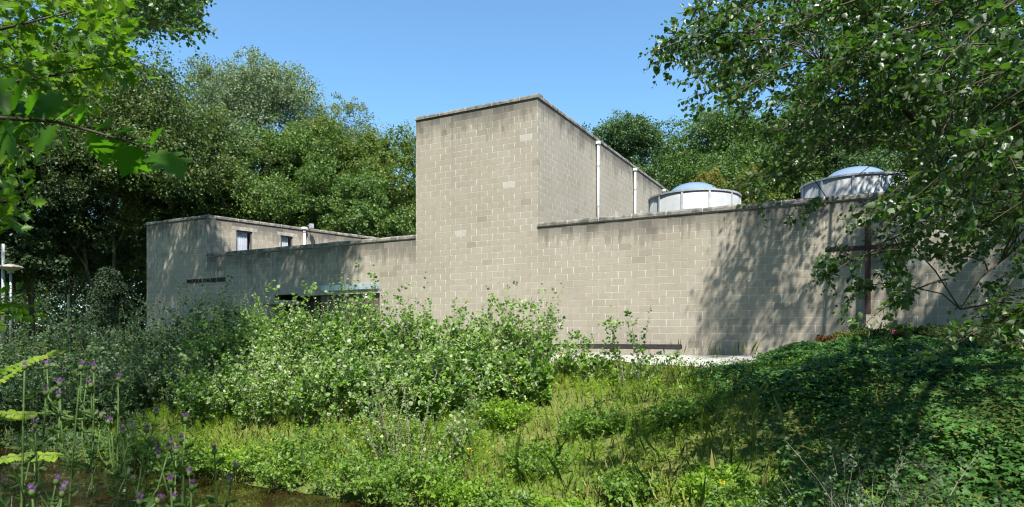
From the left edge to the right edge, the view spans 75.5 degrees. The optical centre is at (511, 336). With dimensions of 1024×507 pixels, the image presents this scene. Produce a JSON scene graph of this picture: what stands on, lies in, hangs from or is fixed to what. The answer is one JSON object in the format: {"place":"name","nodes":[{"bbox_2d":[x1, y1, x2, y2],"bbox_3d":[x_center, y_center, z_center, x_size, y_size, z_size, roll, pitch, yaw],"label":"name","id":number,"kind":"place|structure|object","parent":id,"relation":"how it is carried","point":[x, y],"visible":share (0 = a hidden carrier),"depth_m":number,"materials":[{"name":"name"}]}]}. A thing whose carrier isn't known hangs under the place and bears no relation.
{"place":"outdoors","nodes":[
{"label":"outdoors","id":0,"kind":"place"},
{"bbox_2d":[0,447,389,506],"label":"water","id":1,"kind":"structure","parent":0,"point":[244,495],"depth_m":9.84,"materials":[{"name":"black liquid"}]},
{"bbox_2d":[0,0,1022,333],"label":"sky","id":2,"kind":"structure","parent":0,"point":[408,60],"materials":[{"name":"blue"}]},
{"bbox_2d":[0,339,1023,506],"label":"ground","id":3,"kind":"structure","parent":0,"point":[745,453],"depth_m":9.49,"materials":[{"name":"green plant"}]},
{"bbox_2d":[1,244,4,347],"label":"plain post","id":4,"kind":"object","parent":3,"relation":"on","point":[2,277],"visible":0.44,"depth_m":26.95,"materials":[{"name":"grey metal"}]},
{"bbox_2d":[0,264,22,341],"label":"street lamp","id":5,"kind":"object","parent":3,"relation":"on","point":[10,268],"visible":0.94,"depth_m":26.95,"materials":[{"name":"grey metal"}]},
{"bbox_2d":[0,409,39,420],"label":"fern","id":6,"kind":"object","parent":3,"relation":"on","point":[11,414],"visible":0.9,"depth_m":3.19,"materials":[{"name":"green plant"}]},
{"bbox_2d":[1,361,56,506],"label":"thistle","id":7,"kind":"object","parent":3,"relation":"on","point":[32,442],"visible":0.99,"depth_m":2.62,"materials":[{"name":"green plant"}]},
{"bbox_2d":[0,451,63,463],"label":"frond","id":8,"kind":"object","parent":3,"relation":"on","point":[50,456],"visible":0.8,"depth_m":2.99,"materials":[{"name":"green plant"}]},
{"bbox_2d":[0,347,70,383],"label":"young shoot","id":9,"kind":"object","parent":3,"relation":"on","point":[18,370],"visible":0.94,"depth_m":3.29,"materials":[{"name":"green plant"}]},
{"bbox_2d":[0,77,71,290],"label":"tree","id":10,"kind":"object","parent":3,"relation":"on","point":[25,250],"visible":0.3,"depth_m":31.64,"materials":[{"name":"green plant"}]},
{"bbox_2d":[0,328,72,443],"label":"poplar shrub","id":11,"kind":"object","parent":3,"relation":"on","point":[8,402],"visible":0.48,"depth_m":14.67,"materials":[{"name":"green plant"}]},
{"bbox_2d":[0,302,93,390],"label":"poplar shrub","id":12,"kind":"object","parent":3,"relation":"on","point":[29,350],"visible":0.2,"depth_m":17.24,"materials":[{"name":"green plant"}]},
{"bbox_2d":[24,359,83,506],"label":"thistle","id":13,"kind":"object","parent":3,"relation":"on","point":[72,465],"visible":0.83,"depth_m":2.65,"materials":[{"name":"green plant"}]},
{"bbox_2d":[0,417,115,452],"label":"bramble","id":14,"kind":"object","parent":3,"relation":"on","point":[26,435],"visible":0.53,"depth_m":12.78,"materials":[{"name":"green plant"}]},
{"bbox_2d":[0,415,124,506],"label":"tall weed","id":15,"kind":"object","parent":3,"relation":"on","point":[2,504],"visible":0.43,"depth_m":3.07,"materials":[{"name":"green plant"}]},
{"bbox_2d":[35,360,103,506],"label":"thistle","id":16,"kind":"object","parent":3,"relation":"on","point":[91,412],"visible":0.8,"depth_m":2.80,"materials":[{"name":"green plant"}]},
{"bbox_2d":[0,191,138,340],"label":"tree","id":17,"kind":"object","parent":3,"relation":"on","point":[76,280],"visible":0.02,"depth_m":45.80,"materials":[{"name":"green plant"}]},
{"bbox_2d":[0,115,139,346],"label":"tree","id":18,"kind":"object","parent":3,"relation":"on","point":[58,228],"visible":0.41,"depth_m":34.05,"materials":[{"name":"green plant"}]},
{"bbox_2d":[12,315,129,442],"bbox_3d":[-9.850,0.928,14.850,2.284,2.900,2.508,0,0,-28],"label":"poplar shrub","id":19,"kind":"object","parent":3,"relation":"on","point":[69,396],"visible":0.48,"depth_m":14.42,"materials":[{"name":"green plant"}]},
{"bbox_2d":[0,236,146,344],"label":"undergrowth","id":20,"kind":"object","parent":3,"relation":"on","point":[45,304],"visible":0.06,"depth_m":44.87,"materials":[{"name":"green plant"}]},
{"bbox_2d":[31,295,145,392],"bbox_3d":[-11.355,0.257,17.479,2.518,2.825,2.765,0,0,0],"label":"poplar shrub","id":21,"kind":"object","parent":3,"relation":"on","point":[83,343],"visible":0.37,"depth_m":17.18,"materials":[{"name":"green plant"}]},
{"bbox_2d":[25,467,165,506],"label":"thistle","id":22,"kind":"object","parent":3,"relation":"on","point":[64,487],"visible":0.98,"depth_m":2.27,"materials":[{"name":"green plant"}]},
{"bbox_2d":[0,0,192,331],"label":"oak tree","id":23,"kind":"object","parent":3,"relation":"on","point":[34,98],"visible":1,"depth_m":5.22,"materials":[{"name":"green plant"}]},
{"bbox_2d":[53,409,154,459],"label":"bramble","id":24,"kind":"object","parent":3,"relation":"on","point":[88,439],"visible":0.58,"depth_m":12.44,"materials":[{"name":"green plant"}]},
{"bbox_2d":[79,266,142,343],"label":"conifer bush","id":25,"kind":"object","parent":3,"relation":"on","point":[110,289],"visible":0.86,"depth_m":30.63,"materials":[{"name":"green plant"}]},
{"bbox_2d":[63,300,165,378],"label":"poplar shrub","id":26,"kind":"object","parent":3,"relation":"on","point":[119,334],"visible":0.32,"depth_m":17.32,"materials":[{"name":"green plant"}]},
{"bbox_2d":[59,329,177,429],"bbox_3d":[-8.598,0.950,14.325,2.320,2.370,3.079,0,0,0],"label":"poplar shrub","id":27,"kind":"object","parent":3,"relation":"on","point":[124,400],"visible":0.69,"depth_m":14.21,"materials":[{"name":"green plant"}]},
{"bbox_2d":[78,177,162,309],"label":"tree","id":28,"kind":"object","parent":3,"relation":"on","point":[124,261],"visible":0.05,"depth_m":41.49,"materials":[{"name":"green plant"}]},
{"bbox_2d":[0,26,257,332],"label":"tree","id":29,"kind":"object","parent":3,"relation":"on","point":[145,108],"visible":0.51,"depth_m":34.73,"materials":[{"name":"green plant"}]},
{"bbox_2d":[98,372,160,506],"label":"thistle","id":30,"kind":"object","parent":3,"relation":"on","point":[109,424],"visible":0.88,"depth_m":2.87,"materials":[{"name":"green plant"}]},
{"bbox_2d":[110,422,174,506],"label":"thistle","id":31,"kind":"object","parent":3,"relation":"on","point":[125,449],"visible":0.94,"depth_m":2.69,"materials":[{"name":"green plant"}]},
{"bbox_2d":[97,422,190,463],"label":"bramble","id":32,"kind":"object","parent":3,"relation":"on","point":[136,449],"visible":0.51,"depth_m":11.89,"materials":[{"name":"green plant"}]},
{"bbox_2d":[73,0,217,61],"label":"tall tree","id":33,"kind":"object","parent":3,"relation":"on","point":[184,13],"visible":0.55,"depth_m":10.66,"materials":[{"name":"green plant"}]},
{"bbox_2d":[129,412,194,506],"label":"thistle","id":34,"kind":"object","parent":3,"relation":"on","point":[180,440],"visible":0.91,"depth_m":2.50,"materials":[{"name":"green plant"}]},
{"bbox_2d":[120,286,211,373],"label":"poplar shrub","id":35,"kind":"object","parent":3,"relation":"on","point":[129,338],"visible":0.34,"depth_m":17.09,"materials":[{"name":"green plant"}]},
{"bbox_2d":[109,334,224,421],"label":"poplar shrub","id":36,"kind":"object","parent":3,"relation":"on","point":[171,376],"visible":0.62,"depth_m":14.06,"materials":[{"name":"green plant"}]},
{"bbox_2d":[135,474,198,506],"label":"thistle","id":37,"kind":"object","parent":3,"relation":"on","point":[170,482],"visible":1,"depth_m":2.16,"materials":[{"name":"green plant"}]},
{"bbox_2d":[143,440,239,475],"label":"bramble","id":38,"kind":"object","parent":3,"relation":"on","point":[195,463],"visible":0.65,"depth_m":10.71,"materials":[{"name":"green plant"}]},
{"bbox_2d":[129,291,256,365],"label":"poplar shrub","id":39,"kind":"object","parent":3,"relation":"on","point":[179,333],"visible":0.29,"depth_m":16.60,"materials":[{"name":"green plant"}]},
{"bbox_2d":[121,110,280,291],"bbox_3d":[-18.805,-6.518,39.744,9.357,14.487,8.481,0,0,25],"label":"tree","id":40,"kind":"object","parent":3,"relation":"on","point":[143,250],"visible":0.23,"depth_m":37.86,"materials":[{"name":"green plant"}]},
{"bbox_2d":[168,337,254,428],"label":"poplar shrub","id":41,"kind":"object","parent":3,"relation":"on","point":[195,402],"visible":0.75,"depth_m":13.24,"materials":[{"name":"green plant"}]},
{"bbox_2d":[185,444,240,506],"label":"thistle","id":42,"kind":"object","parent":3,"relation":"on","point":[227,480],"visible":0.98,"depth_m":2.45,"materials":[{"name":"green plant"}]},
{"bbox_2d":[170,273,280,361],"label":"poplar shrub","id":43,"kind":"object","parent":3,"relation":"on","point":[227,311],"visible":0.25,"depth_m":16.50,"materials":[{"name":"green plant"}]},
{"bbox_2d":[173,307,278,384],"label":"poplar shrub","id":44,"kind":"object","parent":3,"relation":"on","point":[216,339],"visible":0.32,"depth_m":15.45,"materials":[{"name":"green plant"}]},
{"bbox_2d":[185,434,278,477],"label":"bramble","id":45,"kind":"object","parent":3,"relation":"on","point":[232,459],"visible":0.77,"depth_m":10.87,"materials":[{"name":"green plant"}]},
{"bbox_2d":[132,45,341,243],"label":"tree","id":46,"kind":"object","parent":3,"relation":"on","point":[257,95],"visible":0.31,"depth_m":45.70,"materials":[{"name":"green plant"}]},
{"bbox_2d":[201,297,287,375],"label":"poplar shrub","id":47,"kind":"object","parent":3,"relation":"on","point":[246,343],"visible":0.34,"depth_m":15.26,"materials":[{"name":"green plant"}]},
{"bbox_2d":[219,326,306,430],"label":"poplar shrub","id":48,"kind":"object","parent":3,"relation":"on","point":[268,393],"visible":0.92,"depth_m":12.92,"materials":[{"name":"green plant"}]},
{"bbox_2d":[188,112,347,232],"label":"tree","id":49,"kind":"object","parent":3,"relation":"on","point":[303,208],"visible":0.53,"depth_m":40.07,"materials":[{"name":"green plant"}]},
{"bbox_2d":[223,279,333,378],"bbox_3d":[-5.222,-0.116,15.060,2.337,2.409,1.835,0,0,-33],"label":"poplar shrub","id":50,"kind":"object","parent":3,"relation":"on","point":[271,341],"visible":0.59,"depth_m":14.90,"materials":[{"name":"green plant"}]},
{"bbox_2d":[226,442,334,491],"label":"bramble","id":51,"kind":"object","parent":3,"relation":"on","point":[267,472],"visible":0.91,"depth_m":9.98,"materials":[{"name":"green plant"}]},
{"bbox_2d":[252,402,342,476],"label":"bramble","id":52,"kind":"object","parent":3,"relation":"on","point":[291,444],"visible":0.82,"depth_m":10.79,"materials":[{"name":"green plant"}]},
{"bbox_2d":[256,321,374,427],"bbox_3d":[-3.695,0.722,12.934,1.893,2.091,2.270,0,0,0],"label":"poplar shrub","id":53,"kind":"object","parent":3,"relation":"on","point":[325,381],"visible":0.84,"depth_m":12.50,"materials":[{"name":"green plant"}]},
{"bbox_2d":[280,110,380,231],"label":"tree","id":54,"kind":"object","parent":3,"relation":"on","point":[335,126],"visible":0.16,"depth_m":43.07,"materials":[{"name":"green plant"}]},
{"bbox_2d":[279,275,387,378],"bbox_3d":[-3.987,-0.176,14.894,2.154,2.573,2.056,0,0,0],"label":"poplar shrub","id":55,"kind":"object","parent":3,"relation":"on","point":[309,348],"visible":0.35,"depth_m":14.56,"materials":[{"name":"green plant"}]},
{"bbox_2d":[293,443,387,496],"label":"bramble","id":56,"kind":"object","parent":3,"relation":"on","point":[322,480],"visible":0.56,"depth_m":9.49,"materials":[{"name":"green plant"}]},
{"bbox_2d":[293,91,398,157],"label":"tree","id":57,"kind":"object","parent":3,"relation":"on","point":[352,131],"visible":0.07,"depth_m":55.42,"materials":[{"name":"green plant"}]},
{"bbox_2d":[307,257,403,365],"bbox_3d":[-3.421,-0.292,14.566,2.077,2.866,2.070,0,0,-20],"label":"poplar shrub","id":58,"kind":"object","parent":3,"relation":"on","point":[338,318],"visible":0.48,"depth_m":14.42,"materials":[{"name":"green plant"}]},
{"bbox_2d":[320,168,414,237],"bbox_3d":[-8.500,-4.574,38.244,7.060,10.588,7.253,0,0,0],"label":"tree","id":59,"kind":"object","parent":3,"relation":"on","point":[356,210],"visible":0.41,"depth_m":36.69,"materials":[{"name":"green plant"}]},
{"bbox_2d":[325,119,415,234],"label":"tree","id":60,"kind":"object","parent":3,"relation":"on","point":[374,152],"visible":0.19,"depth_m":42.47,"materials":[{"name":"green plant"}]},
{"bbox_2d":[1,370,739,506],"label":"weed cover","id":61,"kind":"object","parent":3,"relation":"on","point":[620,499],"visible":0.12,"depth_m":10.93,"materials":[{"name":"green plant"}]},
{"bbox_2d":[333,328,417,426],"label":"poplar shrub","id":62,"kind":"object","parent":3,"relation":"on","point":[362,385],"visible":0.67,"depth_m":12.29,"materials":[{"name":"green plant"}]},
{"bbox_2d":[334,445,423,505],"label":"bramble","id":63,"kind":"object","parent":3,"relation":"on","point":[364,487],"visible":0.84,"depth_m":8.97,"materials":[{"name":"green plant"}]},
{"bbox_2d":[344,297,418,367],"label":"poplar shrub","id":64,"kind":"object","parent":3,"relation":"on","point":[370,338],"visible":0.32,"depth_m":14.16,"materials":[{"name":"green plant"}]},
{"bbox_2d":[350,271,455,375],"bbox_3d":[-2.470,-0.180,14.055,2.433,2.536,1.638,0,0,-38],"label":"poplar shrub","id":65,"kind":"object","parent":3,"relation":"on","point":[415,324],"visible":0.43,"depth_m":14.10,"materials":[{"name":"green plant"}]},
{"bbox_2d":[1,354,813,506],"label":"horsetail cover","id":66,"kind":"object","parent":3,"relation":"on","point":[594,382],"visible":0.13,"depth_m":11.28,"materials":[{"name":"green plant"}]},
{"bbox_2d":[333,329,500,473],"bbox_3d":[-1.464,1.065,10.690,2.662,2.440,3.996,0,0,0],"label":"sapling","id":67,"kind":"object","parent":3,"relation":"on","point":[407,416],"visible":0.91,"depth_m":10.38,"materials":[{"name":"green plant"}]},
{"bbox_2d":[366,434,478,506],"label":"bramble","id":68,"kind":"object","parent":3,"relation":"on","point":[419,479],"visible":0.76,"depth_m":8.65,"materials":[{"name":"green plant"}]},
{"bbox_2d":[388,324,484,422],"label":"poplar shrub","id":69,"kind":"object","parent":3,"relation":"on","point":[440,388],"visible":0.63,"depth_m":11.95,"materials":[{"name":"green plant"}]},
{"bbox_2d":[0,340,884,506],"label":"herb cover","id":70,"kind":"object","parent":3,"relation":"on","point":[723,396],"visible":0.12,"depth_m":10.56,"materials":[{"name":"green plant"}]},
{"bbox_2d":[416,297,485,369],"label":"poplar shrub","id":71,"kind":"object","parent":3,"relation":"on","point":[454,339],"visible":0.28,"depth_m":13.81,"materials":[{"name":"green plant"}]},
{"bbox_2d":[406,464,504,506],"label":"bramble","id":72,"kind":"object","parent":3,"relation":"on","point":[457,497],"visible":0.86,"depth_m":8.45,"materials":[{"name":"green plant"}]},
{"bbox_2d":[447,330,531,416],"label":"poplar shrub","id":73,"kind":"object","parent":3,"relation":"on","point":[473,381],"visible":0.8,"depth_m":11.84,"materials":[{"name":"green plant"}]},
{"bbox_2d":[464,476,540,506],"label":"bramble","id":74,"kind":"object","parent":3,"relation":"on","point":[494,500],"visible":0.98,"depth_m":8.15,"materials":[{"name":"green plant"}]},
{"bbox_2d":[460,276,546,370],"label":"poplar shrub","id":75,"kind":"object","parent":3,"relation":"on","point":[486,334],"visible":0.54,"depth_m":13.44,"materials":[{"name":"green plant"}]},
{"bbox_2d":[476,394,536,429],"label":"bramble","id":76,"kind":"object","parent":3,"relation":"on","point":[501,413],"visible":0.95,"depth_m":11.13,"materials":[{"name":"green plant"}]},
{"bbox_2d":[476,339,557,408],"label":"poplar shrub","id":77,"kind":"object","parent":3,"relation":"on","point":[530,385],"visible":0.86,"depth_m":11.73,"materials":[{"name":"green plant"}]},
{"bbox_2d":[495,281,566,371],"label":"poplar shrub","id":78,"kind":"object","parent":3,"relation":"on","point":[536,335],"visible":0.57,"depth_m":13.26,"materials":[{"name":"green plant"}]},
{"bbox_2d":[497,435,570,478],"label":"bramble","id":79,"kind":"object","parent":3,"relation":"on","point":[523,455],"visible":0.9,"depth_m":9.75,"materials":[{"name":"green plant"}]},
{"bbox_2d":[526,329,581,380],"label":"poplar shrub","id":80,"kind":"object","parent":3,"relation":"on","point":[567,364],"visible":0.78,"depth_m":13.09,"materials":[{"name":"green plant"}]},
{"bbox_2d":[527,488,594,506],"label":"bramble","id":81,"kind":"object","parent":3,"relation":"on","point":[557,503],"visible":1,"depth_m":8.10,"materials":[{"name":"green plant"}]},
{"bbox_2d":[145,93,1023,355],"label":"church","id":82,"kind":"structure","parent":3,"relation":"on","point":[530,194],"depth_m":20.50,"materials":[{"name":"brick"}]},
{"bbox_2d":[232,226,256,250],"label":"window","id":83,"kind":"structure","parent":82,"relation":"in","point":[242,238],"depth_m":28.90,"materials":[{"name":"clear glass"}]},
{"bbox_2d":[825,220,911,313],"bbox_3d":[8.625,-1.686,16.021,1.860,2.278,0.250,0,0,28],"label":"cross","id":84,"kind":"object","parent":82,"relation":"attached to","point":[867,245],"visible":0.73,"depth_m":15.91,"materials":[{"name":"brown wood"}]},
{"bbox_2d":[555,329,613,385],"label":"poplar shrub","id":85,"kind":"object","parent":3,"relation":"on","point":[590,365],"visible":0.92,"depth_m":12.77,"materials":[{"name":"green plant"}]},
{"bbox_2d":[550,394,626,437],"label":"bramble","id":86,"kind":"object","parent":3,"relation":"on","point":[574,416],"visible":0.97,"depth_m":10.47,"materials":[{"name":"green plant"}]},
{"bbox_2d":[548,344,681,354],"bbox_3d":[2.700,0.375,18.621,4.042,0.350,0.570,0,0,28],"label":"bench","id":87,"kind":"object","parent":3,"relation":"on","point":[671,349],"visible":0.36,"depth_m":18.00,"materials":[{"name":"concrete"}]},
{"bbox_2d":[576,464,671,505],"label":"bramble","id":88,"kind":"object","parent":3,"relation":"on","point":[624,486],"visible":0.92,"depth_m":8.46,"materials":[{"name":"green plant"}]},
{"bbox_2d":[582,110,684,190],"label":"tree","id":89,"kind":"object","parent":3,"relation":"on","point":[629,138],"visible":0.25,"depth_m":45.54,"materials":[{"name":"green plant"}]},
{"bbox_2d":[595,303,679,387],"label":"poplar shrub","id":90,"kind":"object","parent":3,"relation":"on","point":[619,358],"visible":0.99,"depth_m":12.39,"materials":[{"name":"green plant"}]},
{"bbox_2d":[647,115,710,177],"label":"tree","id":91,"kind":"object","parent":3,"relation":"on","point":[681,131],"visible":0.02,"depth_m":54.79,"materials":[{"name":"green plant"}]},
{"bbox_2d":[638,389,728,427],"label":"bramble","id":92,"kind":"object","parent":3,"relation":"on","point":[690,407],"visible":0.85,"depth_m":10.20,"materials":[{"name":"green plant"}]},
{"bbox_2d":[689,168,732,188],"bbox_3d":[10.685,-4.356,37.034,4.953,10.136,5.060,0,0,0],"label":"tree","id":93,"kind":"object","parent":3,"relation":"on","point":[708,176],"visible":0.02,"depth_m":36.69,"materials":[{"name":"green plant"}]},
{"bbox_2d":[673,455,763,500],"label":"bramble","id":94,"kind":"object","parent":3,"relation":"on","point":[728,472],"visible":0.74,"depth_m":8.14,"materials":[{"name":"green plant"}]},
{"bbox_2d":[644,98,806,199],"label":"tree","id":95,"kind":"object","parent":3,"relation":"on","point":[712,149],"visible":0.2,"depth_m":43.35,"materials":[{"name":"green plant"}]},
{"bbox_2d":[689,475,804,506],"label":"bramble","id":96,"kind":"object","parent":3,"relation":"on","point":[766,492],"visible":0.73,"depth_m":7.53,"materials":[{"name":"green plant"}]},
{"bbox_2d":[718,163,793,203],"bbox_3d":[12.313,-4.122,34.028,4.782,9.665,4.564,0,0,0],"label":"tree","id":97,"kind":"object","parent":3,"relation":"on","point":[774,195],"visible":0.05,"depth_m":33.08,"materials":[{"name":"green plant"}]},
{"bbox_2d":[742,87,870,198],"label":"tree","id":98,"kind":"object","parent":3,"relation":"on","point":[810,165],"visible":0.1,"depth_m":40.23,"materials":[{"name":"green plant"}]},
{"bbox_2d":[638,0,1023,382],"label":"poplar tree","id":99,"kind":"object","parent":3,"relation":"on","point":[870,46],"visible":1,"depth_m":6.52,"materials":[{"name":"green plant"}]},
{"bbox_2d":[678,334,1023,506],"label":"ivy cover","id":100,"kind":"object","parent":3,"relation":"on","point":[961,357],"visible":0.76,"depth_m":8.91,"materials":[{"name":"green plant"}]},
{"bbox_2d":[847,322,891,342],"bbox_3d":[8.214,-0.093,15.018,1.159,0.505,1.171,0,0,-43],"label":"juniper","id":101,"kind":"object","parent":3,"relation":"on","point":[874,332],"visible":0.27,"depth_m":14.71,"materials":[{"name":"green plant"}]},
{"bbox_2d":[803,88,955,185],"bbox_3d":[22.102,-7.228,40.615,10.185,15.885,11.342,0,0,0],"label":"tree","id":102,"kind":"object","parent":3,"relation":"on","point":[865,160],"visible":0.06,"depth_m":37.06,"materials":[{"name":"green plant"}]},
{"bbox_2d":[739,407,1021,506],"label":"dusty shrub","id":103,"kind":"object","parent":3,"relation":"on","point":[828,493],"visible":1,"depth_m":6.28,"materials":[{"name":"green plant"}]},
{"bbox_2d":[884,323,913,340],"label":"hydrangea","id":104,"kind":"object","parent":3,"relation":"on","point":[899,331],"visible":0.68,"depth_m":13.12,"materials":[{"name":"green plant"}]},
{"bbox_2d":[836,74,1017,186],"bbox_3d":[25.710,-7.532,38.145,10.527,16.483,12.104,0,0,-36],"label":"tree","id":105,"kind":"object","parent":3,"relation":"on","point":[989,123],"visible":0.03,"depth_m":37.76,"materials":[{"name":"green plant"}]},
{"bbox_2d":[988,324,1023,349],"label":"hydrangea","id":106,"kind":"object","parent":3,"relation":"on","point":[1010,333],"visible":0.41,"depth_m":11.48,"materials":[{"name":"green plant"}]},
{"bbox_2d":[551,343,1001,367],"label":"gravel path","id":107,"kind":"structure","parent":0,"point":[705,358],"depth_m":15.40,"materials":[{"name":"beige gravel"}]},
{"bbox_2d":[899,322,949,337],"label":"juniper","id":108,"kind":"object","parent":107,"relation":"on","point":[923,330],"visible":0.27,"depth_m":14.23,"materials":[{"name":"green plant"}]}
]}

